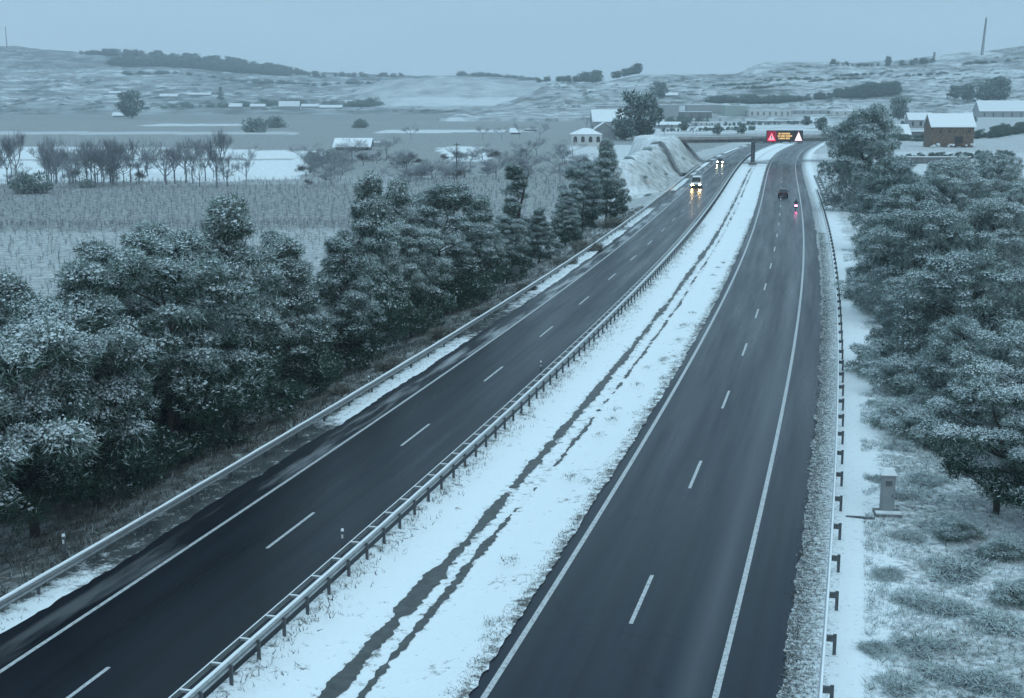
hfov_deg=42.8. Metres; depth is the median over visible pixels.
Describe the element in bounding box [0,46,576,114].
hill
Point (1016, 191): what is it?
frosted tree
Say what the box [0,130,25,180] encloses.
bare tree
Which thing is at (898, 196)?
frosted tree
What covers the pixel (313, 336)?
pine tree
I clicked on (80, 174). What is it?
bare tree
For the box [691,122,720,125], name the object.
warehouse
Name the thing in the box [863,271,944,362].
frosted tree
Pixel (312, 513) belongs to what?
lane line
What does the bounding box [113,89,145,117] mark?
round tree
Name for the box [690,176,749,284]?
meltwater channel
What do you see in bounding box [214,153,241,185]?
bare tree
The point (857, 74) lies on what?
hillside scrub
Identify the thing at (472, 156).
bare tree
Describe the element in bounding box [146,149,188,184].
bare tree
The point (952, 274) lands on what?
frosted tree
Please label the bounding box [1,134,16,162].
bare tree
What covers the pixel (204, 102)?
hillside scrub
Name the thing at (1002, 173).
frosted tree
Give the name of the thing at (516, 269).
road sign
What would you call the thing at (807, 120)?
round tree
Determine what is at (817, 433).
verge grass
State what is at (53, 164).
bare tree
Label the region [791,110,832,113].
warehouse
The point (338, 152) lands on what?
bare tree
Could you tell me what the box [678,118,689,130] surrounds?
round tree
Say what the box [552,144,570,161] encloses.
bare tree
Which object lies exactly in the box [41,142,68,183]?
bare tree
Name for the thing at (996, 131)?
scrub line
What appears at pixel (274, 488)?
edge line
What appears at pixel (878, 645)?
shrub
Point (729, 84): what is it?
hillside scrub
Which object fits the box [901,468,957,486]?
shrub
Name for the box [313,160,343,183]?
bare tree
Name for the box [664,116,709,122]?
scrub line
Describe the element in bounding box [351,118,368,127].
round bush
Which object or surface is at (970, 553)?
shrub
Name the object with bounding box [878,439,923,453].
shrub
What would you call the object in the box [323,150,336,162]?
bare tree
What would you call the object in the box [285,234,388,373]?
pine tree
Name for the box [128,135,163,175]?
bare tree
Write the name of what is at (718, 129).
round tree
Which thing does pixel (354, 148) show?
bare tree
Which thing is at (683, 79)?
hillside scrub
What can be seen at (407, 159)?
bare tree
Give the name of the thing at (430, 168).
bare tree
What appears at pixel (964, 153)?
scrub line
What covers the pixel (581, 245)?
grass tussock
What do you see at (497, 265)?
pine tree
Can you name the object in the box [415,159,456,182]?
bare tree
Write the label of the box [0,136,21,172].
bare tree
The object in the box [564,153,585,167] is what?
bare tree
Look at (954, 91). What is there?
round tree
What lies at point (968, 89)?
round tree
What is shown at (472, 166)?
bare tree
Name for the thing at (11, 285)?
pine tree
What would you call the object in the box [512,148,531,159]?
bare tree
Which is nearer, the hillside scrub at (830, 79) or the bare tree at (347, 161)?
the bare tree at (347, 161)
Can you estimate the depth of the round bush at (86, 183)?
308.37 m
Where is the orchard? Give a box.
[0,175,585,309]
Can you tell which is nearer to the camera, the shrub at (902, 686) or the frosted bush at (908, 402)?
the shrub at (902, 686)
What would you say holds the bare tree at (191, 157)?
on the ground at (432, 138)
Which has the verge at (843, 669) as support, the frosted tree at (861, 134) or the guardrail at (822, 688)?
the guardrail at (822, 688)
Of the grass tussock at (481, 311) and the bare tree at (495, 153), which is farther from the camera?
the bare tree at (495, 153)
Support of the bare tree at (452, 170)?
on the ground at (432, 138)
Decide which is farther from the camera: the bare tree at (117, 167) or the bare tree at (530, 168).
the bare tree at (530, 168)
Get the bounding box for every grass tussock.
[327,382,352,394]
[369,356,403,370]
[422,326,462,339]
[467,304,493,315]
[514,283,538,291]
[552,255,579,264]
[570,240,604,251]
[598,215,627,227]
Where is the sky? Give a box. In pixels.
[0,0,1023,82]
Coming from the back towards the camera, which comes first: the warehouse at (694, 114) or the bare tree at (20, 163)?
the warehouse at (694, 114)
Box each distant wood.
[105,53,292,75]
[121,70,373,85]
[145,96,384,109]
[456,70,538,79]
[536,76,550,82]
[555,69,603,81]
[610,63,642,77]
[703,93,803,103]
[803,80,904,100]
[829,58,932,66]
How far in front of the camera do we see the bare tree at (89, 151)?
317.27 m
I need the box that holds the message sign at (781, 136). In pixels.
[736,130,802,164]
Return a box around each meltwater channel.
[318,250,706,697]
[357,508,518,697]
[533,291,688,490]
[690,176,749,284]
[705,168,751,249]
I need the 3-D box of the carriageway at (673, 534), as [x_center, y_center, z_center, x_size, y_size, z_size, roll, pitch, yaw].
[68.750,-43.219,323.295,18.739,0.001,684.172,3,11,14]
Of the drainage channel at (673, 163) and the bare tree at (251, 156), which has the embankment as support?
the drainage channel at (673, 163)
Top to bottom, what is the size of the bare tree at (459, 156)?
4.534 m
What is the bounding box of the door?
[954,136,962,146]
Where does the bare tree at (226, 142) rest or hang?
on the ground at (432, 138)
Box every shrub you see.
[853,636,893,657]
[864,474,896,482]
[865,396,893,405]
[867,564,907,582]
[871,669,931,697]
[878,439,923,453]
[878,527,929,543]
[886,630,963,661]
[888,586,942,611]
[895,487,921,499]
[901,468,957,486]
[902,657,976,690]
[912,516,947,533]
[912,595,982,622]
[919,553,995,586]
[935,664,1023,697]
[956,544,1020,563]
[960,607,1023,639]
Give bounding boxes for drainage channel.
[658,141,699,175]
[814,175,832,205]
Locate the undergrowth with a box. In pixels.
[0,206,643,596]
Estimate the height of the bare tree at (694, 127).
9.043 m
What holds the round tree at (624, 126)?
on the ground at (432, 138)
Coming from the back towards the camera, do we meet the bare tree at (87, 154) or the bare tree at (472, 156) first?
the bare tree at (472, 156)
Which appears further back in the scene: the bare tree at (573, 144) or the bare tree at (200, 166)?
the bare tree at (573, 144)
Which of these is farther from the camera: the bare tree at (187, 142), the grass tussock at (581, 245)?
the bare tree at (187, 142)
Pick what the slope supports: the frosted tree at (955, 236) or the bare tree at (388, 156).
the frosted tree at (955, 236)
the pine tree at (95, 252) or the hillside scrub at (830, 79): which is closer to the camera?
the pine tree at (95, 252)
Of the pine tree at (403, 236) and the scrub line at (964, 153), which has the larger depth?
the scrub line at (964, 153)
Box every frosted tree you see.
[816,102,904,212]
[832,131,873,182]
[845,154,929,246]
[846,209,932,313]
[855,182,960,271]
[863,197,1002,324]
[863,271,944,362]
[882,249,1023,385]
[904,314,995,424]
[922,153,993,230]
[945,320,1023,456]
[953,260,1023,366]
[954,197,1023,288]
[959,150,1023,223]
[988,178,1023,268]
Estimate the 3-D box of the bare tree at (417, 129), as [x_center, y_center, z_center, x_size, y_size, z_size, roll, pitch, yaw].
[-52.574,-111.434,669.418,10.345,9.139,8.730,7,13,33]
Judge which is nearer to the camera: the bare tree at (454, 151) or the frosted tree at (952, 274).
the frosted tree at (952, 274)
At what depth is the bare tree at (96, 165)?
315.36 m
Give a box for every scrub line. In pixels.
[662,126,755,131]
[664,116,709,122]
[709,120,816,125]
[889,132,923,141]
[905,149,1015,158]
[974,122,1023,138]
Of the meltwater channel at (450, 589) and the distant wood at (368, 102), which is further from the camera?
the distant wood at (368, 102)
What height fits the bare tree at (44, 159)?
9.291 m
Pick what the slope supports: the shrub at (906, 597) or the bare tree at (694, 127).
the shrub at (906, 597)
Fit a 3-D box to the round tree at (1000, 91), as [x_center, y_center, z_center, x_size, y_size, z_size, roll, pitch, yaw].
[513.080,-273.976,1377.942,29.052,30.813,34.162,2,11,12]
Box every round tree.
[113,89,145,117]
[611,89,664,137]
[611,118,638,140]
[649,80,668,98]
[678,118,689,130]
[711,124,721,134]
[735,122,746,132]
[802,116,810,125]
[814,117,827,130]
[885,56,891,62]
[890,95,911,119]
[946,85,962,98]
[959,83,976,100]
[971,82,995,100]
[985,75,1012,99]
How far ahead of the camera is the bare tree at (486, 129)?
667.94 m
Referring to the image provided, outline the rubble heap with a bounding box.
[930,143,975,147]
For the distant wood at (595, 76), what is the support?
on the hill at (524, 108)
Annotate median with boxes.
[206,142,797,697]
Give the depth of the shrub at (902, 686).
41.29 m
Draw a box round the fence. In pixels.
[907,156,971,163]
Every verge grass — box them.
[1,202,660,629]
[777,232,837,697]
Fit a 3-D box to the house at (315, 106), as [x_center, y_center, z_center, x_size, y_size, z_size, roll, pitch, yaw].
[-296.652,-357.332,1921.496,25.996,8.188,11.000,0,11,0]
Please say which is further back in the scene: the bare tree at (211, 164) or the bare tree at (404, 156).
the bare tree at (404, 156)
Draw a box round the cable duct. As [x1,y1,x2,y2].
[846,515,874,519]
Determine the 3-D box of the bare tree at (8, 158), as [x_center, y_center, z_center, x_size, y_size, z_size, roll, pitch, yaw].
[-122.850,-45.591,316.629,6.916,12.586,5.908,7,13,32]
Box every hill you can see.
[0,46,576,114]
[354,78,554,108]
[437,45,1023,121]
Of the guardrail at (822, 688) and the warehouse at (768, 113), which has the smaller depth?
the guardrail at (822, 688)
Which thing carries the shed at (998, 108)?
on the ground at (432, 138)
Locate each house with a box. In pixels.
[108,91,124,93]
[112,111,125,116]
[159,94,178,97]
[187,92,211,95]
[228,103,242,108]
[250,104,265,108]
[278,100,299,109]
[301,104,318,108]
[319,104,342,108]
[569,125,601,145]
[593,122,616,139]
[665,92,677,96]
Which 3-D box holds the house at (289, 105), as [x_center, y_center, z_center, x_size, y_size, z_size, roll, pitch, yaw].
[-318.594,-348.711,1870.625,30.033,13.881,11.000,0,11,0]
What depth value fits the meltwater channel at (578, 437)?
86.44 m
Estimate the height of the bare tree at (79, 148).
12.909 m
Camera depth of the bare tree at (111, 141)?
318.03 m
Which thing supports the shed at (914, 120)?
on the ground at (432, 138)
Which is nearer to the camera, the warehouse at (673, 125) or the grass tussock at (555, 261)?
the grass tussock at (555, 261)
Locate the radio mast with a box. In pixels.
[981,16,986,54]
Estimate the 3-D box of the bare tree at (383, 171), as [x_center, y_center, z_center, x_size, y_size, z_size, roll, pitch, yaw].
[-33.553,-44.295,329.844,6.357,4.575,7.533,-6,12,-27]
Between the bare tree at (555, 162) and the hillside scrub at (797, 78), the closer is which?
the bare tree at (555, 162)
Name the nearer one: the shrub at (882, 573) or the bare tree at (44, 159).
the shrub at (882, 573)
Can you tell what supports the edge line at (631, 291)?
on the carriageway at (172, 626)
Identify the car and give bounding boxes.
[716,158,723,163]
[777,188,788,196]
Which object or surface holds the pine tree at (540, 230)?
on the ground at (432, 138)
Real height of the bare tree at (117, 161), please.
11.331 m
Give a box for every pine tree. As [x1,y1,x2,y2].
[0,266,95,498]
[0,291,167,538]
[0,317,104,535]
[13,256,179,506]
[65,232,170,428]
[95,226,276,474]
[132,216,190,419]
[169,190,307,435]
[249,226,302,367]
[249,233,345,402]
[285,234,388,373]
[324,167,414,353]
[371,175,436,318]
[380,221,459,337]
[400,180,496,314]
[439,196,511,292]
[489,163,534,269]
[493,214,534,282]
[523,207,564,262]
[549,188,583,245]
[554,161,605,230]
[586,137,631,220]
[919,360,1023,514]
[969,410,1023,513]
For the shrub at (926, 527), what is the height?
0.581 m
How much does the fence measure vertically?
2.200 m
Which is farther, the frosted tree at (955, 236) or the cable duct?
the frosted tree at (955, 236)
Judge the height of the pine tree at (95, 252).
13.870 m
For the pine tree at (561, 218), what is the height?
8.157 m
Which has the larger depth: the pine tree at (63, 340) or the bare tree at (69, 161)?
the bare tree at (69, 161)
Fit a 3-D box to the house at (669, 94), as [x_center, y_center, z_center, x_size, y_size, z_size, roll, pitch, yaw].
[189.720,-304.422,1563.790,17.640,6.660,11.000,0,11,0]
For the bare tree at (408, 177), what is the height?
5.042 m
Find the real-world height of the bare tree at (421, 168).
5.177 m
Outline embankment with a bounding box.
[604,134,703,200]
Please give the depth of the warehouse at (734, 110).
1252.85 m
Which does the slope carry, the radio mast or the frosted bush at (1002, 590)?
the frosted bush at (1002, 590)
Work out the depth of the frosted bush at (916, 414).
70.74 m
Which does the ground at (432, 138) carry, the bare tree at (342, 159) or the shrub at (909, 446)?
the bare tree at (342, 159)
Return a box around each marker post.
[62,534,66,559]
[341,528,344,555]
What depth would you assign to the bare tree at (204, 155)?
331.84 m
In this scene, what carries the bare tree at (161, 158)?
on the ground at (432, 138)
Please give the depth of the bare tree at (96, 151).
310.61 m
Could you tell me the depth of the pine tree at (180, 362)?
69.20 m
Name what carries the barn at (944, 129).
on the ground at (432, 138)
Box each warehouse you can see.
[596,106,623,107]
[655,122,688,127]
[658,104,678,117]
[679,111,711,117]
[685,104,723,112]
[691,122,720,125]
[722,105,749,115]
[746,110,790,116]
[754,120,800,123]
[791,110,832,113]
[829,111,851,114]
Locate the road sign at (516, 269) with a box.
[513,265,518,284]
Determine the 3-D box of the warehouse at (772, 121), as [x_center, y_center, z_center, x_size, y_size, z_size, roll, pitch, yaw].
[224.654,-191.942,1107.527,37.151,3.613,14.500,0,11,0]
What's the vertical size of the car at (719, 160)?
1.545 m
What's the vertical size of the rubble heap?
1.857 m
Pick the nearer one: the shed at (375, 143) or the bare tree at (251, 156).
the bare tree at (251, 156)
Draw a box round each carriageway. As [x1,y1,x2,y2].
[0,142,778,697]
[469,141,822,697]
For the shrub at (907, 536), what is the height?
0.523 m
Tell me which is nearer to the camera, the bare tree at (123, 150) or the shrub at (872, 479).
the shrub at (872, 479)
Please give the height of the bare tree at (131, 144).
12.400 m
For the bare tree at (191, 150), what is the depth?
361.60 m
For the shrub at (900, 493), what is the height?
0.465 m
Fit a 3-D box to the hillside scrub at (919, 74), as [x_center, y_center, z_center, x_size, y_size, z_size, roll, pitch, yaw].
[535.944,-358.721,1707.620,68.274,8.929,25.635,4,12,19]
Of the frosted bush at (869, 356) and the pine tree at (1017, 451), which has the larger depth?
the frosted bush at (869, 356)
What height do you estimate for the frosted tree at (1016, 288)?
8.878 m
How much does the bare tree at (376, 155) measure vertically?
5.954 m
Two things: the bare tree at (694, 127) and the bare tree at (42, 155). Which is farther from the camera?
the bare tree at (694, 127)
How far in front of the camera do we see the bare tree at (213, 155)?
308.66 m
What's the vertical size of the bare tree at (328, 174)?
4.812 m
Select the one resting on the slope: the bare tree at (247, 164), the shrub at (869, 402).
the shrub at (869, 402)
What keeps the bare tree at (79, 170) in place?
on the ground at (432, 138)
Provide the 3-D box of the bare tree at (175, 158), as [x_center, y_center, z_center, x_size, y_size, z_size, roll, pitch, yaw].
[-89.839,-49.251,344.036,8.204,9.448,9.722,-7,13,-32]
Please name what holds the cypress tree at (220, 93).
on the hill at (22, 68)
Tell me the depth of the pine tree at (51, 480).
59.09 m
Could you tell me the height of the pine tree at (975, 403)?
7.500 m
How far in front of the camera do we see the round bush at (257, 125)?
814.83 m
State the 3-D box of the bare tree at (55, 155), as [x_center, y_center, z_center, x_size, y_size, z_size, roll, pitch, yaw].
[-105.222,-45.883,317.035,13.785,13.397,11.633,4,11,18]
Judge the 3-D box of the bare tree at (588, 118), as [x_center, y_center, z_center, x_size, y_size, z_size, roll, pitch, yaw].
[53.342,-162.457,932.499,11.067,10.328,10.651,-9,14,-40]
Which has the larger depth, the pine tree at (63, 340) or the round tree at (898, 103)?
the round tree at (898, 103)
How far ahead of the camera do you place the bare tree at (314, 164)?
337.74 m
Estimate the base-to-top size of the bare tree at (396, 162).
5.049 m
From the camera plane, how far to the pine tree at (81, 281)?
62.09 m
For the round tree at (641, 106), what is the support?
on the ground at (432, 138)
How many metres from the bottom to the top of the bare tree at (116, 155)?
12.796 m
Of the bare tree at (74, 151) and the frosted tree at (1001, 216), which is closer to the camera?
the frosted tree at (1001, 216)
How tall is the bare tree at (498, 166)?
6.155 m
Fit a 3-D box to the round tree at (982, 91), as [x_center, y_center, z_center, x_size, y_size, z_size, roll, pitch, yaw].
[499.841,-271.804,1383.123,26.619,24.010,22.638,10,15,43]
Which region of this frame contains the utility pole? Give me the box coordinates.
[454,143,459,178]
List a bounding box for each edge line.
[0,142,761,672]
[462,144,772,450]
[480,143,797,697]
[712,144,813,697]
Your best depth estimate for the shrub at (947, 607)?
47.43 m
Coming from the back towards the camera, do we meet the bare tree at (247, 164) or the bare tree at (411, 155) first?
the bare tree at (411, 155)
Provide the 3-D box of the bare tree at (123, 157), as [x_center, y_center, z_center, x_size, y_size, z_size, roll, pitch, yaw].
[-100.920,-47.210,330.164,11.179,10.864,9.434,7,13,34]
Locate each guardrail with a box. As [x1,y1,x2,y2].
[0,164,701,608]
[168,152,750,697]
[815,189,843,697]
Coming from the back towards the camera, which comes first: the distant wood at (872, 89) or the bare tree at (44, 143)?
the distant wood at (872, 89)
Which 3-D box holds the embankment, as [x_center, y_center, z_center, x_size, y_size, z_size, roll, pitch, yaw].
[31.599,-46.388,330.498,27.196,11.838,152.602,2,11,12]
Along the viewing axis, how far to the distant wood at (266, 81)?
2554.41 m
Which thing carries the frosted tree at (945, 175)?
on the slope
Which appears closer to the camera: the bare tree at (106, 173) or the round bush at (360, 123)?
the bare tree at (106, 173)
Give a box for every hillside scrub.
[0,77,529,112]
[537,54,1023,108]
[712,82,767,85]
[732,84,784,88]
[764,76,818,81]
[808,77,862,81]
[832,72,884,76]
[896,72,948,76]
[962,59,1010,63]
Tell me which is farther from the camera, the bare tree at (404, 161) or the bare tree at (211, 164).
the bare tree at (404, 161)
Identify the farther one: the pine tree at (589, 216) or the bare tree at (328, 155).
the bare tree at (328, 155)
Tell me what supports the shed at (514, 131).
on the ground at (432, 138)
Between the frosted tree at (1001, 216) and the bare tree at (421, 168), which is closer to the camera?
the frosted tree at (1001, 216)
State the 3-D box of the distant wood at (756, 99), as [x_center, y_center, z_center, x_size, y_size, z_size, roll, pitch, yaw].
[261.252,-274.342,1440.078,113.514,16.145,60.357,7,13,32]
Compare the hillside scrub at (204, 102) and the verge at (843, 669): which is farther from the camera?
the hillside scrub at (204, 102)
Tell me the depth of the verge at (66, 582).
64.70 m
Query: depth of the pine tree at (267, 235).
96.99 m
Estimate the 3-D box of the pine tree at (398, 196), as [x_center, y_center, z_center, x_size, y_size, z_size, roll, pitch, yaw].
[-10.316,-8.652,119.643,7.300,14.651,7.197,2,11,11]
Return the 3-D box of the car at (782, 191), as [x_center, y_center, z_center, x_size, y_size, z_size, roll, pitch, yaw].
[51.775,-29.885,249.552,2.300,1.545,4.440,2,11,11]
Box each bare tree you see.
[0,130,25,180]
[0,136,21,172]
[0,138,18,184]
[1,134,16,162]
[3,163,31,181]
[4,157,23,169]
[26,135,62,162]
[33,144,53,179]
[36,139,46,175]
[36,150,67,181]
[37,144,58,180]
[40,159,64,182]
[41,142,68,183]
[41,152,61,181]
[47,133,101,184]
[56,136,108,179]
[57,156,82,180]
[58,150,80,184]
[59,161,82,185]
[60,163,78,184]
[63,140,89,174]
[66,170,89,181]
[69,144,102,178]
[72,140,125,185]
[75,141,121,186]
[78,140,98,178]
[79,149,115,185]
[92,136,135,184]
[92,151,130,184]
[94,155,108,186]
[99,145,129,182]
[100,144,134,181]
[102,136,123,182]
[104,156,131,176]
[104,165,121,179]
[106,156,140,182]
[117,137,160,183]
[120,137,139,179]
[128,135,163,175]
[128,170,147,184]
[131,159,149,179]
[134,144,157,173]
[141,146,182,179]
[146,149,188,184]
[156,132,208,182]
[158,148,186,177]
[160,134,198,173]
[161,147,187,183]
[170,140,206,182]
[184,144,198,172]
[185,158,210,186]
[193,142,219,180]
[199,129,227,185]
[203,156,223,176]
[207,146,229,185]
[211,127,233,174]
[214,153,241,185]
[214,163,232,179]
[231,143,262,173]
[234,158,254,180]
[287,142,323,155]
[295,151,323,162]
[295,165,312,172]
[301,158,322,176]
[302,149,325,162]
[309,155,346,179]
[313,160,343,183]
[315,170,332,182]
[320,161,358,181]
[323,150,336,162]
[323,152,352,177]
[323,169,341,185]
[325,153,363,174]
[333,137,368,157]
[333,145,358,162]
[342,139,363,156]
[354,153,374,165]
[366,167,387,176]
[368,148,386,163]
[375,134,405,159]
[384,152,394,160]
[387,156,406,168]
[391,153,416,164]
[392,149,416,165]
[397,151,411,167]
[397,160,414,168]
[397,167,418,184]
[400,124,419,139]
[401,169,423,181]
[413,164,431,175]
[414,161,429,178]
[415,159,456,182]
[417,162,444,179]
[418,158,443,178]
[442,169,464,181]
[444,162,462,178]
[445,146,466,158]
[451,152,464,160]
[453,160,474,177]
[460,164,473,176]
[461,150,479,165]
[463,148,482,159]
[473,142,492,158]
[476,124,489,139]
[477,160,495,175]
[479,154,516,178]
[487,149,509,162]
[488,158,509,179]
[493,126,508,139]
[507,152,530,165]
[508,154,539,164]
[511,137,543,158]
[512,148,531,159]
[513,124,527,136]
[518,151,546,172]
[520,164,534,174]
[525,137,549,156]
[530,121,548,139]
[532,166,557,182]
[539,150,581,167]
[548,164,564,181]
[551,143,576,161]
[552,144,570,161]
[552,159,567,168]
[559,138,589,155]
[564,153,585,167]
[576,153,598,161]
[579,115,592,127]
[685,120,697,132]
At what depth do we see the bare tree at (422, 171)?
342.22 m
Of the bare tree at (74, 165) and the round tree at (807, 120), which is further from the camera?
the round tree at (807, 120)
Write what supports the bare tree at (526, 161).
on the ground at (432, 138)
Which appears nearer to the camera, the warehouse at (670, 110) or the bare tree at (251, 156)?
the bare tree at (251, 156)
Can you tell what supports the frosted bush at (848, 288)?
on the slope
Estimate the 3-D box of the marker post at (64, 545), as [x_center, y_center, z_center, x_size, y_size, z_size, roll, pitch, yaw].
[-18.270,8.196,53.319,0.120,1.360,0.113,0,11,0]
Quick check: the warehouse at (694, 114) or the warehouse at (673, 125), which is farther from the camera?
the warehouse at (694, 114)
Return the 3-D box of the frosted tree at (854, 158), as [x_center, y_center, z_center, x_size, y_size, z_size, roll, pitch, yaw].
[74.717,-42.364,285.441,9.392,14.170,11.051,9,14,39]
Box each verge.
[0,142,755,633]
[776,141,863,697]
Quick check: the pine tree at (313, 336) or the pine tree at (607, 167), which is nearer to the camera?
the pine tree at (313, 336)
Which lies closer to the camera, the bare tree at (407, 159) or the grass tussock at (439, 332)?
the grass tussock at (439, 332)
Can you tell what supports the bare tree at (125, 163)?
on the ground at (432, 138)
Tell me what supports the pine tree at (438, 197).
on the ground at (432, 138)
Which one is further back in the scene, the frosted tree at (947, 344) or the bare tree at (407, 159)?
the bare tree at (407, 159)
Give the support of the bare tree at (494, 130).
on the ground at (432, 138)
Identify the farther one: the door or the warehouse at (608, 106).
the warehouse at (608, 106)
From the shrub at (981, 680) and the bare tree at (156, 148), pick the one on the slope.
the shrub at (981, 680)
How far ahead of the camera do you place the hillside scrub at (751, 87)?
1613.67 m
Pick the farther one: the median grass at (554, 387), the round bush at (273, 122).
the round bush at (273, 122)
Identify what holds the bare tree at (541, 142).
on the ground at (432, 138)
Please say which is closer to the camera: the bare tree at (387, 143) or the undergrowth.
the undergrowth
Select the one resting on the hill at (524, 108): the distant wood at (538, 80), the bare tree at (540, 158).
the distant wood at (538, 80)
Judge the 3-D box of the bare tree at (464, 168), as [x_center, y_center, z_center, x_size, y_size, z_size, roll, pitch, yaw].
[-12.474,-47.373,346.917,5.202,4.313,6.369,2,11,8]
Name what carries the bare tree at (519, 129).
on the ground at (432, 138)
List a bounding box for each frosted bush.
[832,271,877,299]
[841,333,902,378]
[856,351,945,397]
[866,393,934,431]
[878,403,955,451]
[931,511,988,543]
[974,532,1023,562]
[988,577,1023,606]
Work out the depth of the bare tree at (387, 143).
444.49 m
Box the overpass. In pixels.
[670,131,833,161]
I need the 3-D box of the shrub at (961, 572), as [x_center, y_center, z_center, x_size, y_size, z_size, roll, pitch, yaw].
[17.421,8.594,51.598,4.199,0.982,3.215,-9,14,-39]
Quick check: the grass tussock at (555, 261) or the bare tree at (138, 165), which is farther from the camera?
the bare tree at (138, 165)
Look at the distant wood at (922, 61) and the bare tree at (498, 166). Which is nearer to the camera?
the bare tree at (498, 166)
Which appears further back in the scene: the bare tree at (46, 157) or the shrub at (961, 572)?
the bare tree at (46, 157)
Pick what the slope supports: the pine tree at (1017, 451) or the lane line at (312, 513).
the pine tree at (1017, 451)
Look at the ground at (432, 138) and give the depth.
320.03 m
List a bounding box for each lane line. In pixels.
[66,143,766,697]
[629,141,810,623]
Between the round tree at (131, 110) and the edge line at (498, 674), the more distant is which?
the round tree at (131, 110)
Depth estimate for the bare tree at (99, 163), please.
310.39 m
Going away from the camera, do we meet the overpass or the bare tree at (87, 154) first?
the bare tree at (87, 154)
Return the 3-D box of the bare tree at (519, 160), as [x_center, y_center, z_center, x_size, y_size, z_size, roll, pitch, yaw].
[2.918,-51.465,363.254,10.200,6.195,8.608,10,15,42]
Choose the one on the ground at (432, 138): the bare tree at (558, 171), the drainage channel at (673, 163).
the bare tree at (558, 171)
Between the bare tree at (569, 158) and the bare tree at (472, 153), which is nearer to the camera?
the bare tree at (569, 158)
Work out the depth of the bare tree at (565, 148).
432.33 m
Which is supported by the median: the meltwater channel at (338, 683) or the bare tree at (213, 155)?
the meltwater channel at (338, 683)
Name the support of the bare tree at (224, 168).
on the ground at (432, 138)
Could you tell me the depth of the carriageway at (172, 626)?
58.44 m
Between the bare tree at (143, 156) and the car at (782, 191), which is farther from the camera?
the bare tree at (143, 156)
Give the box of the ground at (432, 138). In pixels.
[0,114,1023,697]
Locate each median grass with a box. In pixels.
[215,223,707,697]
[438,219,751,696]
[478,262,723,640]
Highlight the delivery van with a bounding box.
[691,176,702,187]
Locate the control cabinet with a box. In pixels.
[872,467,901,517]
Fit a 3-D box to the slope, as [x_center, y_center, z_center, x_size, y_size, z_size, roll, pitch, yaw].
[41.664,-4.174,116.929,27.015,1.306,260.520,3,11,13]
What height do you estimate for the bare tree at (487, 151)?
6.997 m
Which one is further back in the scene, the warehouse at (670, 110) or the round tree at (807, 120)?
the warehouse at (670, 110)
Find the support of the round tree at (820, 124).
on the ground at (432, 138)
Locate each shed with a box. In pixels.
[332,138,374,149]
[372,141,380,146]
[510,128,520,133]
[880,124,911,139]
[904,113,926,127]
[909,130,923,136]
[972,100,1023,116]
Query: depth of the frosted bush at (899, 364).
81.77 m
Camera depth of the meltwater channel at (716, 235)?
197.85 m
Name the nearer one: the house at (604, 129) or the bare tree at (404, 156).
the bare tree at (404, 156)
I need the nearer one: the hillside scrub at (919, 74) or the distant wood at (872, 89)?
the distant wood at (872, 89)
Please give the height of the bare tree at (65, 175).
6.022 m
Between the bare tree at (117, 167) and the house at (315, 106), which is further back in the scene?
the house at (315, 106)
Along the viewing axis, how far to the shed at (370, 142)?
532.31 m
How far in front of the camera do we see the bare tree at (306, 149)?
421.41 m
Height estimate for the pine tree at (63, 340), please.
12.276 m
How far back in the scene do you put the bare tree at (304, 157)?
375.58 m
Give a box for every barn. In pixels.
[590,109,623,127]
[922,113,976,146]
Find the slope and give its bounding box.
[826,198,1023,697]
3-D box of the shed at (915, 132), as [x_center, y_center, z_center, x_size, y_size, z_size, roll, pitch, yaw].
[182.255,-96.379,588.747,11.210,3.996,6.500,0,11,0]
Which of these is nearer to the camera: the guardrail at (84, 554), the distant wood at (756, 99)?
the guardrail at (84, 554)
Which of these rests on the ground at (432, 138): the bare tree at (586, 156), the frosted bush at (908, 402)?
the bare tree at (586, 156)
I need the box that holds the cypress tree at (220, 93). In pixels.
[217,86,223,99]
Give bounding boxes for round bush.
[7,169,54,193]
[77,178,97,187]
[240,116,268,132]
[265,115,288,127]
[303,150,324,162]
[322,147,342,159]
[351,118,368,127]
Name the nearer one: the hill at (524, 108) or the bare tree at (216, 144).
the bare tree at (216, 144)
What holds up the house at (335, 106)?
on the hill at (22, 68)
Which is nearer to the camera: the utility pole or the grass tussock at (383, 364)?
the grass tussock at (383, 364)
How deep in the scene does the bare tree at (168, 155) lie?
321.55 m
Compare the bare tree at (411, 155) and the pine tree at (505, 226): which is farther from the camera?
the bare tree at (411, 155)
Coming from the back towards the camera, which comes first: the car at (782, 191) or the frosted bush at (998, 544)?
the car at (782, 191)
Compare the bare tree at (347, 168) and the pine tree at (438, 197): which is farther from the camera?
the bare tree at (347, 168)
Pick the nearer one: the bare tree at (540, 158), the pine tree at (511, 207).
the pine tree at (511, 207)

